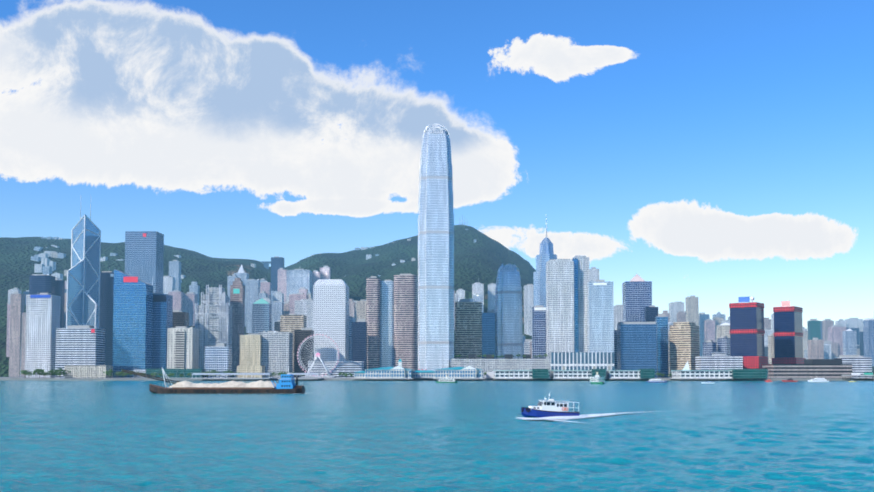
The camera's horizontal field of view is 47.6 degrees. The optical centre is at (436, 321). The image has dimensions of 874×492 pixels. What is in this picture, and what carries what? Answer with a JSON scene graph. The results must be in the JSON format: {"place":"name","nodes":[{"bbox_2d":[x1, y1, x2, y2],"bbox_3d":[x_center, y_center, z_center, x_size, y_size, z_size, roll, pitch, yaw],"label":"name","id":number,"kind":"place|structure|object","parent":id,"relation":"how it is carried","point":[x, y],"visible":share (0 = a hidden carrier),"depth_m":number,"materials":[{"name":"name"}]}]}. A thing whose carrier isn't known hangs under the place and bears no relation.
{"place":"outdoors","nodes":[
{"label":"outdoors","id":0,"kind":"place"},
{"bbox_2d":[25,292,60,376],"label":"office tower","id":1,"kind":"structure","parent":0,"point":[42,317],"depth_m":1664.75,"materials":[{"name":"grey"}]},
{"bbox_2d":[55,325,104,376],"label":"office building","id":2,"kind":"structure","parent":0,"point":[80,345],"depth_m":1620.41,"materials":[{"name":"grey"}]},
{"bbox_2d":[99,267,113,365],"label":"skyscraper","id":3,"kind":"structure","parent":0,"point":[106,299],"depth_m":1976.51,"materials":[{"name":"blue glass"}]},
{"bbox_2d":[172,310,188,327],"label":"building","id":4,"kind":"structure","parent":0,"point":[180,318],"depth_m":1778.61,"materials":[{"name":"grey glass"}]},
{"bbox_2d":[205,343,231,376],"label":"city hall building","id":5,"kind":"structure","parent":0,"point":[218,356],"depth_m":1590.99,"materials":[{"name":"white glass"}]},
{"bbox_2d":[252,298,271,333],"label":"skyscraper","id":6,"kind":"structure","parent":0,"point":[262,315],"depth_m":1965.35,"materials":[{"name":"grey glass"}]},
{"bbox_2d":[294,328,313,376],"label":"dark building","id":7,"kind":"structure","parent":0,"point":[301,335],"depth_m":1707.57,"materials":[{"name":"brown glass"}]},
{"bbox_2d":[295,299,312,329],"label":"white building","id":8,"kind":"structure","parent":0,"point":[304,307],"depth_m":1993.03,"materials":[{"name":"grey"}]},
{"bbox_2d":[313,279,348,360],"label":"skyscraper","id":9,"kind":"structure","parent":0,"point":[330,308],"depth_m":1759.56,"materials":[{"name":"grey"}]},
{"bbox_2d":[0,380,873,491],"bbox_3d":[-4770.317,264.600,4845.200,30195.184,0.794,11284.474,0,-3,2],"label":"harbour water","id":10,"kind":"structure","parent":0,"point":[391,436],"depth_m":163.75,"materials":[{"name":"teal liquid"}]},
{"bbox_2d":[122,367,305,393],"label":"sand barge","id":11,"kind":"object","parent":10,"relation":"on","point":[286,385],"visible":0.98,"depth_m":527.90,"materials":[{"name":"brown"}]},
{"bbox_2d":[191,373,276,380],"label":"waterfront pier","id":12,"kind":"structure","parent":10,"relation":"on","point":[229,374],"depth_m":1483.45,"materials":[{"name":"grey"}]},
{"bbox_2d":[363,359,415,380],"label":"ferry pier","id":13,"kind":"structure","parent":10,"relation":"on","point":[396,372],"depth_m":1453.87,"materials":[{"name":"grey"}]},
{"bbox_2d":[413,370,434,377],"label":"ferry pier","id":14,"kind":"structure","parent":13,"relation":"attached to","point":[423,374],"depth_m":1499.15,"materials":[{"name":"white paint"}]},
{"bbox_2d":[433,366,484,380],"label":"ferry pier","id":15,"kind":"structure","parent":10,"relation":"on","point":[468,372],"depth_m":1450.06,"materials":[{"name":"grey"}]},
{"bbox_2d":[493,369,550,380],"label":"ferry pier","id":16,"kind":"structure","parent":10,"relation":"on","point":[537,374],"depth_m":1454.69,"materials":[{"name":"grey"}]},
{"bbox_2d":[521,393,579,416],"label":"boat","id":17,"kind":"object","parent":10,"relation":"on","point":[547,408],"visible":1,"depth_m":243.51,"materials":[{"name":"blue"}]},
{"bbox_2d":[550,369,606,380],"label":"ferry pier","id":18,"kind":"structure","parent":10,"relation":"on","point":[571,374],"depth_m":1452.05,"materials":[{"name":"grey"}]},
{"bbox_2d":[515,410,686,419],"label":"boat wake","id":19,"kind":"object","parent":10,"relation":"on","point":[590,415],"visible":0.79,"depth_m":241.21,"materials":[{"name":"white liquid"}]},
{"bbox_2d":[606,369,656,380],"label":"ferry pier","id":20,"kind":"structure","parent":10,"relation":"on","point":[647,374],"depth_m":1449.29,"materials":[{"name":"grey"}]},
{"bbox_2d":[670,370,734,380],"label":"ferry pier","id":21,"kind":"structure","parent":10,"relation":"on","point":[702,374],"depth_m":1445.78,"materials":[{"name":"grey"}]},
{"bbox_2d":[722,369,768,380],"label":"ferry pier","id":22,"kind":"structure","parent":10,"relation":"on","point":[758,374],"depth_m":1436.97,"materials":[{"name":"green"}]},
{"bbox_2d":[762,364,851,377],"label":"ferry terminal","id":23,"kind":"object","parent":10,"relation":"on","point":[810,370],"visible":0.69,"depth_m":1539.58,"materials":[{"name":"grey"}]},
{"bbox_2d":[804,359,841,363],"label":"low building","id":24,"kind":"structure","parent":23,"relation":"on","point":[822,361],"depth_m":1552.41,"materials":[{"name":"grey glass"}]},
{"bbox_2d":[0,225,873,376],"bbox_3d":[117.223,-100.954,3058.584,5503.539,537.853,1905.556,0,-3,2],"label":"mountain","id":25,"kind":"structure","parent":0,"point":[483,258],"depth_m":3010.02,"materials":[{"name":"green plant"}]},
{"bbox_2d":[0,377,873,380],"bbox_3d":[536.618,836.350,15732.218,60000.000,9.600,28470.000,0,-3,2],"label":"seawall","id":26,"kind":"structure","parent":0,"point":[328,379],"depth_m":1529.88,"materials":[{"name":"grey concrete"}]},
{"bbox_2d":[6,304,9,356],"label":"building","id":27,"kind":"structure","parent":26,"relation":"on","point":[8,330],"depth_m":2182.99,"materials":[{"name":"pink"}]},
{"bbox_2d":[9,292,24,376],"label":"high-rise building","id":28,"kind":"structure","parent":26,"relation":"on","point":[17,304],"depth_m":2121.79,"materials":[{"name":"grey"}]},
{"bbox_2d":[21,312,25,376],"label":"building","id":29,"kind":"structure","parent":26,"relation":"on","point":[23,341],"depth_m":2070.10,"materials":[{"name":"grey"}]},
{"bbox_2d":[29,274,54,294],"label":"high-rise building","id":30,"kind":"structure","parent":26,"relation":"on","point":[41,283],"depth_m":1984.63,"materials":[{"name":"blue glass"}]},
{"bbox_2d":[55,278,64,327],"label":"high-rise building","id":31,"kind":"structure","parent":26,"relation":"on","point":[59,287],"depth_m":2024.89,"materials":[{"name":"blue glass"}]},
{"bbox_2d":[66,204,100,327],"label":"skyscraper","id":32,"kind":"structure","parent":26,"relation":"on","point":[83,293],"depth_m":1922.42,"materials":[{"name":"blue glass"}]},
{"bbox_2d":[64,366,112,376],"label":"barracks building","id":33,"kind":"structure","parent":26,"relation":"on","point":[82,371],"depth_m":1577.04,"materials":[{"name":"grey"}]},
{"bbox_2d":[112,269,152,376],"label":"office tower","id":34,"kind":"structure","parent":26,"relation":"on","point":[132,320],"depth_m":1660.24,"materials":[{"name":"blue glass"}]},
{"bbox_2d":[125,231,163,292],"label":"skyscraper","id":35,"kind":"structure","parent":26,"relation":"on","point":[144,256],"depth_m":1929.83,"materials":[{"name":"blue glass"}]},
{"bbox_2d":[152,293,172,368],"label":"high-rise building","id":36,"kind":"structure","parent":26,"relation":"on","point":[162,313],"depth_m":1698.05,"materials":[{"name":"blue glass"}]},
{"bbox_2d":[163,276,174,293],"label":"high-rise building","id":37,"kind":"structure","parent":26,"relation":"on","point":[168,283],"depth_m":2481.86,"materials":[{"name":"grey"}]},
{"bbox_2d":[169,257,180,291],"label":"high-rise building","id":38,"kind":"structure","parent":26,"relation":"on","point":[175,269],"depth_m":2554.32,"materials":[{"name":"grey"}]},
{"bbox_2d":[146,369,204,376],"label":"low-rise building","id":39,"kind":"structure","parent":26,"relation":"on","point":[184,372],"depth_m":1571.87,"materials":[{"name":"grey"}]},
{"bbox_2d":[168,290,183,311],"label":"high-rise building","id":40,"kind":"structure","parent":26,"relation":"on","point":[178,297],"depth_m":2327.46,"materials":[{"name":"grey"}]},
{"bbox_2d":[14,377,338,377],"bbox_3d":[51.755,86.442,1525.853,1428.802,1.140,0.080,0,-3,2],"label":"promenade railing","id":41,"kind":"object","parent":26,"relation":"on","point":[167,377],"visible":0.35,"depth_m":1542.13,"materials":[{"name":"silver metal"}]},
{"bbox_2d":[167,326,198,368],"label":"office building","id":42,"kind":"structure","parent":26,"relation":"on","point":[191,347],"depth_m":1614.77,"materials":[{"name":"stone"}]},
{"bbox_2d":[175,331,184,368],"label":"garrison hq louvres","id":43,"kind":"object","parent":42,"relation":"attached to","point":[180,352],"visible":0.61,"depth_m":1611.72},
{"bbox_2d":[183,292,196,325],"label":"high-rise building","id":44,"kind":"structure","parent":26,"relation":"on","point":[190,300],"depth_m":2345.83,"materials":[{"name":"grey"}]},
{"bbox_2d":[195,285,231,368],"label":"skyscraper","id":45,"kind":"structure","parent":26,"relation":"on","point":[213,318],"depth_m":1816.34,"materials":[{"name":"grey"}]},
{"bbox_2d":[230,278,244,376],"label":"skyscraper","id":46,"kind":"structure","parent":26,"relation":"on","point":[237,295],"depth_m":1866.01,"materials":[{"name":"grey stone"}]},
{"bbox_2d":[234,264,248,326],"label":"skyscraper","id":47,"kind":"structure","parent":26,"relation":"on","point":[242,275],"depth_m":2375.07,"materials":[{"name":"grey"}]},
{"bbox_2d":[240,326,261,365],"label":"office building","id":48,"kind":"structure","parent":26,"relation":"on","point":[250,349],"depth_m":1650.24,"materials":[{"name":"beige concrete"}]},
{"bbox_2d":[237,366,264,376],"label":"low-rise building","id":49,"kind":"structure","parent":26,"relation":"on","point":[250,369],"depth_m":1583.04,"materials":[{"name":"beige stone"}]},
{"bbox_2d":[246,279,259,332],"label":"high-rise building","id":50,"kind":"structure","parent":26,"relation":"on","point":[252,290],"depth_m":2321.17,"materials":[{"name":"grey"}]},
{"bbox_2d":[260,281,270,298],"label":"building","id":51,"kind":"structure","parent":26,"relation":"on","point":[265,286],"depth_m":2308.49,"materials":[{"name":"grey"}]},
{"bbox_2d":[258,331,292,376],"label":"office building","id":52,"kind":"structure","parent":26,"relation":"on","point":[277,351],"depth_m":1658.80,"materials":[{"name":"grey"}]},
{"bbox_2d":[271,256,283,290],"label":"dark residential tower","id":53,"kind":"structure","parent":26,"relation":"on","point":[277,263],"depth_m":2625.77,"materials":[{"name":"blue glass"}]},
{"bbox_2d":[271,299,283,330],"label":"building","id":54,"kind":"structure","parent":26,"relation":"on","point":[277,309],"depth_m":2102.55,"materials":[{"name":"grey"}]},
{"bbox_2d":[278,268,286,302],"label":"high-rise building","id":55,"kind":"structure","parent":26,"relation":"on","point":[282,279],"depth_m":2522.48,"materials":[{"name":"grey"}]},
{"bbox_2d":[280,314,306,372],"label":"high-rise building","id":56,"kind":"structure","parent":26,"relation":"on","point":[290,323],"depth_m":1811.21,"materials":[{"name":"grey"}]},
{"bbox_2d":[286,269,311,300],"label":"high-rise building","id":57,"kind":"structure","parent":26,"relation":"on","point":[297,279],"depth_m":2470.83,"materials":[{"name":"grey"}]},
{"bbox_2d":[289,293,308,313],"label":"pink building","id":58,"kind":"structure","parent":26,"relation":"on","point":[293,298],"depth_m":2115.61,"materials":[{"name":"grey"}]},
{"bbox_2d":[311,270,320,298],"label":"high-rise building","id":59,"kind":"structure","parent":26,"relation":"on","point":[315,275],"depth_m":2499.95,"materials":[{"name":"grey"}]},
{"bbox_2d":[297,334,339,376],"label":"ferris wheel","id":60,"kind":"object","parent":26,"relation":"on","point":[317,354],"visible":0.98,"depth_m":1552.43,"materials":[{"name":"white paint"}]},
{"bbox_2d":[308,361,363,377],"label":"low-rise building","id":61,"kind":"structure","parent":26,"relation":"on","point":[352,367],"depth_m":1588.27,"materials":[{"name":"grey"}]},
{"bbox_2d":[349,316,355,360],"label":"high-rise building","id":62,"kind":"structure","parent":26,"relation":"on","point":[352,319],"depth_m":1806.27,"materials":[{"name":"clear glass"}]},
{"bbox_2d":[352,319,366,370],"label":"high-rise building","id":63,"kind":"structure","parent":26,"relation":"on","point":[359,339],"depth_m":1725.05,"materials":[{"name":"blue glass"}]},
{"bbox_2d":[357,299,365,319],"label":"beige building","id":64,"kind":"structure","parent":26,"relation":"on","point":[361,309],"depth_m":2009.12,"materials":[{"name":"grey"}]},
{"bbox_2d":[366,276,380,368],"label":"high-rise building","id":65,"kind":"structure","parent":26,"relation":"on","point":[373,315],"depth_m":1766.61,"materials":[{"name":"brown"}]},
{"bbox_2d":[380,280,393,367],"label":"skyscraper","id":66,"kind":"structure","parent":26,"relation":"on","point":[386,323],"depth_m":1780.26,"materials":[{"name":"blue glass"}]},
{"bbox_2d":[394,274,416,370],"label":"high-rise building","id":67,"kind":"structure","parent":26,"relation":"on","point":[405,318],"depth_m":1764.84,"materials":[{"name":"brown"}]},
{"bbox_2d":[418,123,453,370],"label":"skyscraper","id":68,"kind":"structure","parent":26,"relation":"on","point":[435,279],"depth_m":1611.65,"materials":[{"name":"grey"}]},
{"bbox_2d":[455,294,481,358],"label":"office tower","id":69,"kind":"structure","parent":26,"relation":"on","point":[468,326],"depth_m":1659.39,"materials":[{"name":"grey"}]},
{"bbox_2d":[472,278,483,312],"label":"residential building","id":70,"kind":"structure","parent":26,"relation":"on","point":[478,287],"depth_m":2353.86,"materials":[{"name":"grey"}]},
{"bbox_2d":[482,310,494,358],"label":"high-rise building","id":71,"kind":"structure","parent":26,"relation":"on","point":[488,332],"depth_m":1717.79,"materials":[{"name":"blue glass"}]},
{"bbox_2d":[488,283,495,309],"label":"residential building","id":72,"kind":"structure","parent":26,"relation":"on","point":[491,295],"depth_m":2381.96,"materials":[{"name":"grey"}]},
{"bbox_2d":[495,263,522,358],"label":"skyscraper","id":73,"kind":"structure","parent":26,"relation":"on","point":[508,316],"depth_m":1701.71,"materials":[{"name":"blue glass"}]},
{"bbox_2d":[524,284,533,335],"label":"residential building","id":74,"kind":"structure","parent":26,"relation":"on","point":[528,297],"depth_m":2297.51,"materials":[{"name":"grey"}]},
{"bbox_2d":[451,352,613,377],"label":"low-rise building","id":75,"kind":"structure","parent":26,"relation":"on","point":[578,360],"depth_m":1577.35,"materials":[{"name":"white concrete"}]},
{"bbox_2d":[468,354,530,358],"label":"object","id":76,"kind":"object","parent":75,"relation":"on","point":[489,356],"visible":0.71,"depth_m":1602.51,"materials":[{"name":"grey"}]},
{"bbox_2d":[533,217,556,306],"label":"building","id":77,"kind":"structure","parent":26,"relation":"on","point":[545,255],"depth_m":2012.84,"materials":[{"name":"blue glass"}]},
{"bbox_2d":[546,259,573,358],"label":"skyscraper","id":78,"kind":"structure","parent":26,"relation":"on","point":[559,305],"depth_m":1636.39,"materials":[{"name":"grey"}]},
{"bbox_2d":[572,259,578,351],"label":"skyscraper","id":79,"kind":"structure","parent":26,"relation":"on","point":[576,339],"depth_m":1647.02,"materials":[{"name":"blue"}]},
{"bbox_2d":[571,255,588,351],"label":"skyscraper","id":80,"kind":"structure","parent":26,"relation":"on","point":[583,270],"depth_m":1650.45,"materials":[{"name":"grey"}]},
{"bbox_2d":[589,267,598,281],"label":"residential building","id":81,"kind":"structure","parent":26,"relation":"on","point":[593,274],"depth_m":2246.25,"materials":[{"name":"grey"}]},
{"bbox_2d":[587,280,613,351],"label":"skyscraper","id":82,"kind":"structure","parent":26,"relation":"on","point":[600,315],"depth_m":1618.12,"materials":[{"name":"blue glass"}]},
{"bbox_2d":[614,305,622,329],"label":"high-rise building","id":83,"kind":"structure","parent":26,"relation":"on","point":[618,313],"depth_m":2090.18,"materials":[{"name":"grey"}]},
{"bbox_2d":[644,305,657,321],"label":"high-rise building","id":84,"kind":"structure","parent":26,"relation":"on","point":[650,313],"depth_m":1789.55,"materials":[{"name":"blue glass"}]},
{"bbox_2d":[655,314,668,377],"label":"high-rise building","id":85,"kind":"structure","parent":26,"relation":"on","point":[661,320],"depth_m":1706.63,"materials":[{"name":"blue glass"}]},
{"bbox_2d":[669,302,684,322],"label":"high-rise building","id":86,"kind":"structure","parent":26,"relation":"on","point":[675,308],"depth_m":2623.55,"materials":[{"name":"grey"}]},
{"bbox_2d":[669,322,699,377],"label":"high-rise building","id":87,"kind":"structure","parent":26,"relation":"on","point":[684,343],"depth_m":1656.94,"materials":[{"name":"grey"}]},
{"bbox_2d":[685,296,698,325],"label":"high-rise building","id":88,"kind":"structure","parent":26,"relation":"on","point":[692,309],"depth_m":2562.52,"materials":[{"name":"grey"}]},
{"bbox_2d":[699,313,709,355],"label":"residential building","id":89,"kind":"structure","parent":26,"relation":"on","point":[703,317],"depth_m":2618.62,"materials":[{"name":"grey"}]},
{"bbox_2d":[704,319,714,341],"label":"residential building","id":90,"kind":"structure","parent":26,"relation":"on","point":[709,329],"depth_m":2558.36,"materials":[{"name":"grey"}]},
{"bbox_2d":[703,340,716,355],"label":"high-rise building","id":91,"kind":"structure","parent":26,"relation":"on","point":[709,347],"depth_m":1739.01,"materials":[{"name":"blue"}]},
{"bbox_2d":[695,353,742,369],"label":"low-rise building","id":92,"kind":"structure","parent":26,"relation":"on","point":[718,361],"depth_m":1582.74,"materials":[{"name":"grey"}]},
{"bbox_2d":[716,323,729,342],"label":"high-rise building","id":93,"kind":"structure","parent":26,"relation":"on","point":[722,329],"depth_m":1882.78,"materials":[{"name":"grey"}]},
{"bbox_2d":[717,332,730,355],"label":"high-rise building","id":94,"kind":"structure","parent":26,"relation":"on","point":[723,344],"depth_m":1753.00,"materials":[{"name":"blue glass"}]},
{"bbox_2d":[729,296,767,368],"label":"high-rise building","id":95,"kind":"structure","parent":26,"relation":"on","point":[747,331],"depth_m":1635.00,"materials":[{"name":"blue glass"}]},
{"bbox_2d":[768,333,773,363],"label":"beige building","id":96,"kind":"structure","parent":26,"relation":"on","point":[770,346],"depth_m":1782.03,"materials":[{"name":"grey"}]},
{"bbox_2d":[772,301,805,363],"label":"high-rise building","id":97,"kind":"structure","parent":26,"relation":"on","point":[788,337],"depth_m":1710.96,"materials":[{"name":"blue glass"}]},
{"bbox_2d":[807,318,820,339],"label":"high-rise building","id":98,"kind":"structure","parent":26,"relation":"on","point":[813,328],"depth_m":2369.42,"materials":[{"name":"green glass"}]},
{"bbox_2d":[808,338,823,358],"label":"high-rise building","id":99,"kind":"structure","parent":26,"relation":"on","point":[815,348],"depth_m":2183.70,"materials":[{"name":"grey"}]},
{"bbox_2d":[822,319,832,341],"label":"residential building","id":100,"kind":"structure","parent":26,"relation":"on","point":[826,323],"depth_m":2710.69,"materials":[{"name":"grey"}]},
{"bbox_2d":[828,325,846,357],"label":"residential building","id":101,"kind":"structure","parent":26,"relation":"on","point":[835,335],"depth_m":2625.25,"materials":[{"name":"grey"}]},
{"bbox_2d":[842,328,856,354],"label":"high-rise building","id":102,"kind":"structure","parent":26,"relation":"on","point":[849,341],"depth_m":2573.31,"materials":[{"name":"blue glass"}]},
{"bbox_2d":[844,318,862,344],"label":"residential building","id":103,"kind":"structure","parent":26,"relation":"on","point":[854,322],"depth_m":2932.99,"materials":[{"name":"grey"}]},
{"bbox_2d":[863,318,873,365],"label":"high-rise building","id":104,"kind":"structure","parent":26,"relation":"on","point":[868,331],"depth_m":2497.29,"materials":[{"name":"blue glass"}]},
{"bbox_2d":[0,0,873,330],"label":"sky","id":105,"kind":"structure","parent":0,"point":[716,152],"materials":[{"name":"blue"}]},
{"bbox_2d":[532,305,545,358],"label":"high-rise building","id":106,"kind":"structure","parent":0,"point":[538,329],"depth_m":1695.13,"materials":[{"name":"blue glass"}]},
{"bbox_2d":[617,322,656,377],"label":"office building","id":107,"kind":"structure","parent":0,"point":[636,345],"depth_m":1628.41,"materials":[{"name":"blue glass"}]},
{"bbox_2d":[622,274,651,321],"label":"skyscraper","id":108,"kind":"structure","parent":0,"point":[637,292],"depth_m":1891.55,"materials":[{"name":"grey glass"}]},
{"bbox_2d":[834,355,871,377],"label":"low-rise building","id":109,"kind":"structure","parent":0,"point":[861,365],"depth_m":1594.54,"materials":[{"name":"grey"}]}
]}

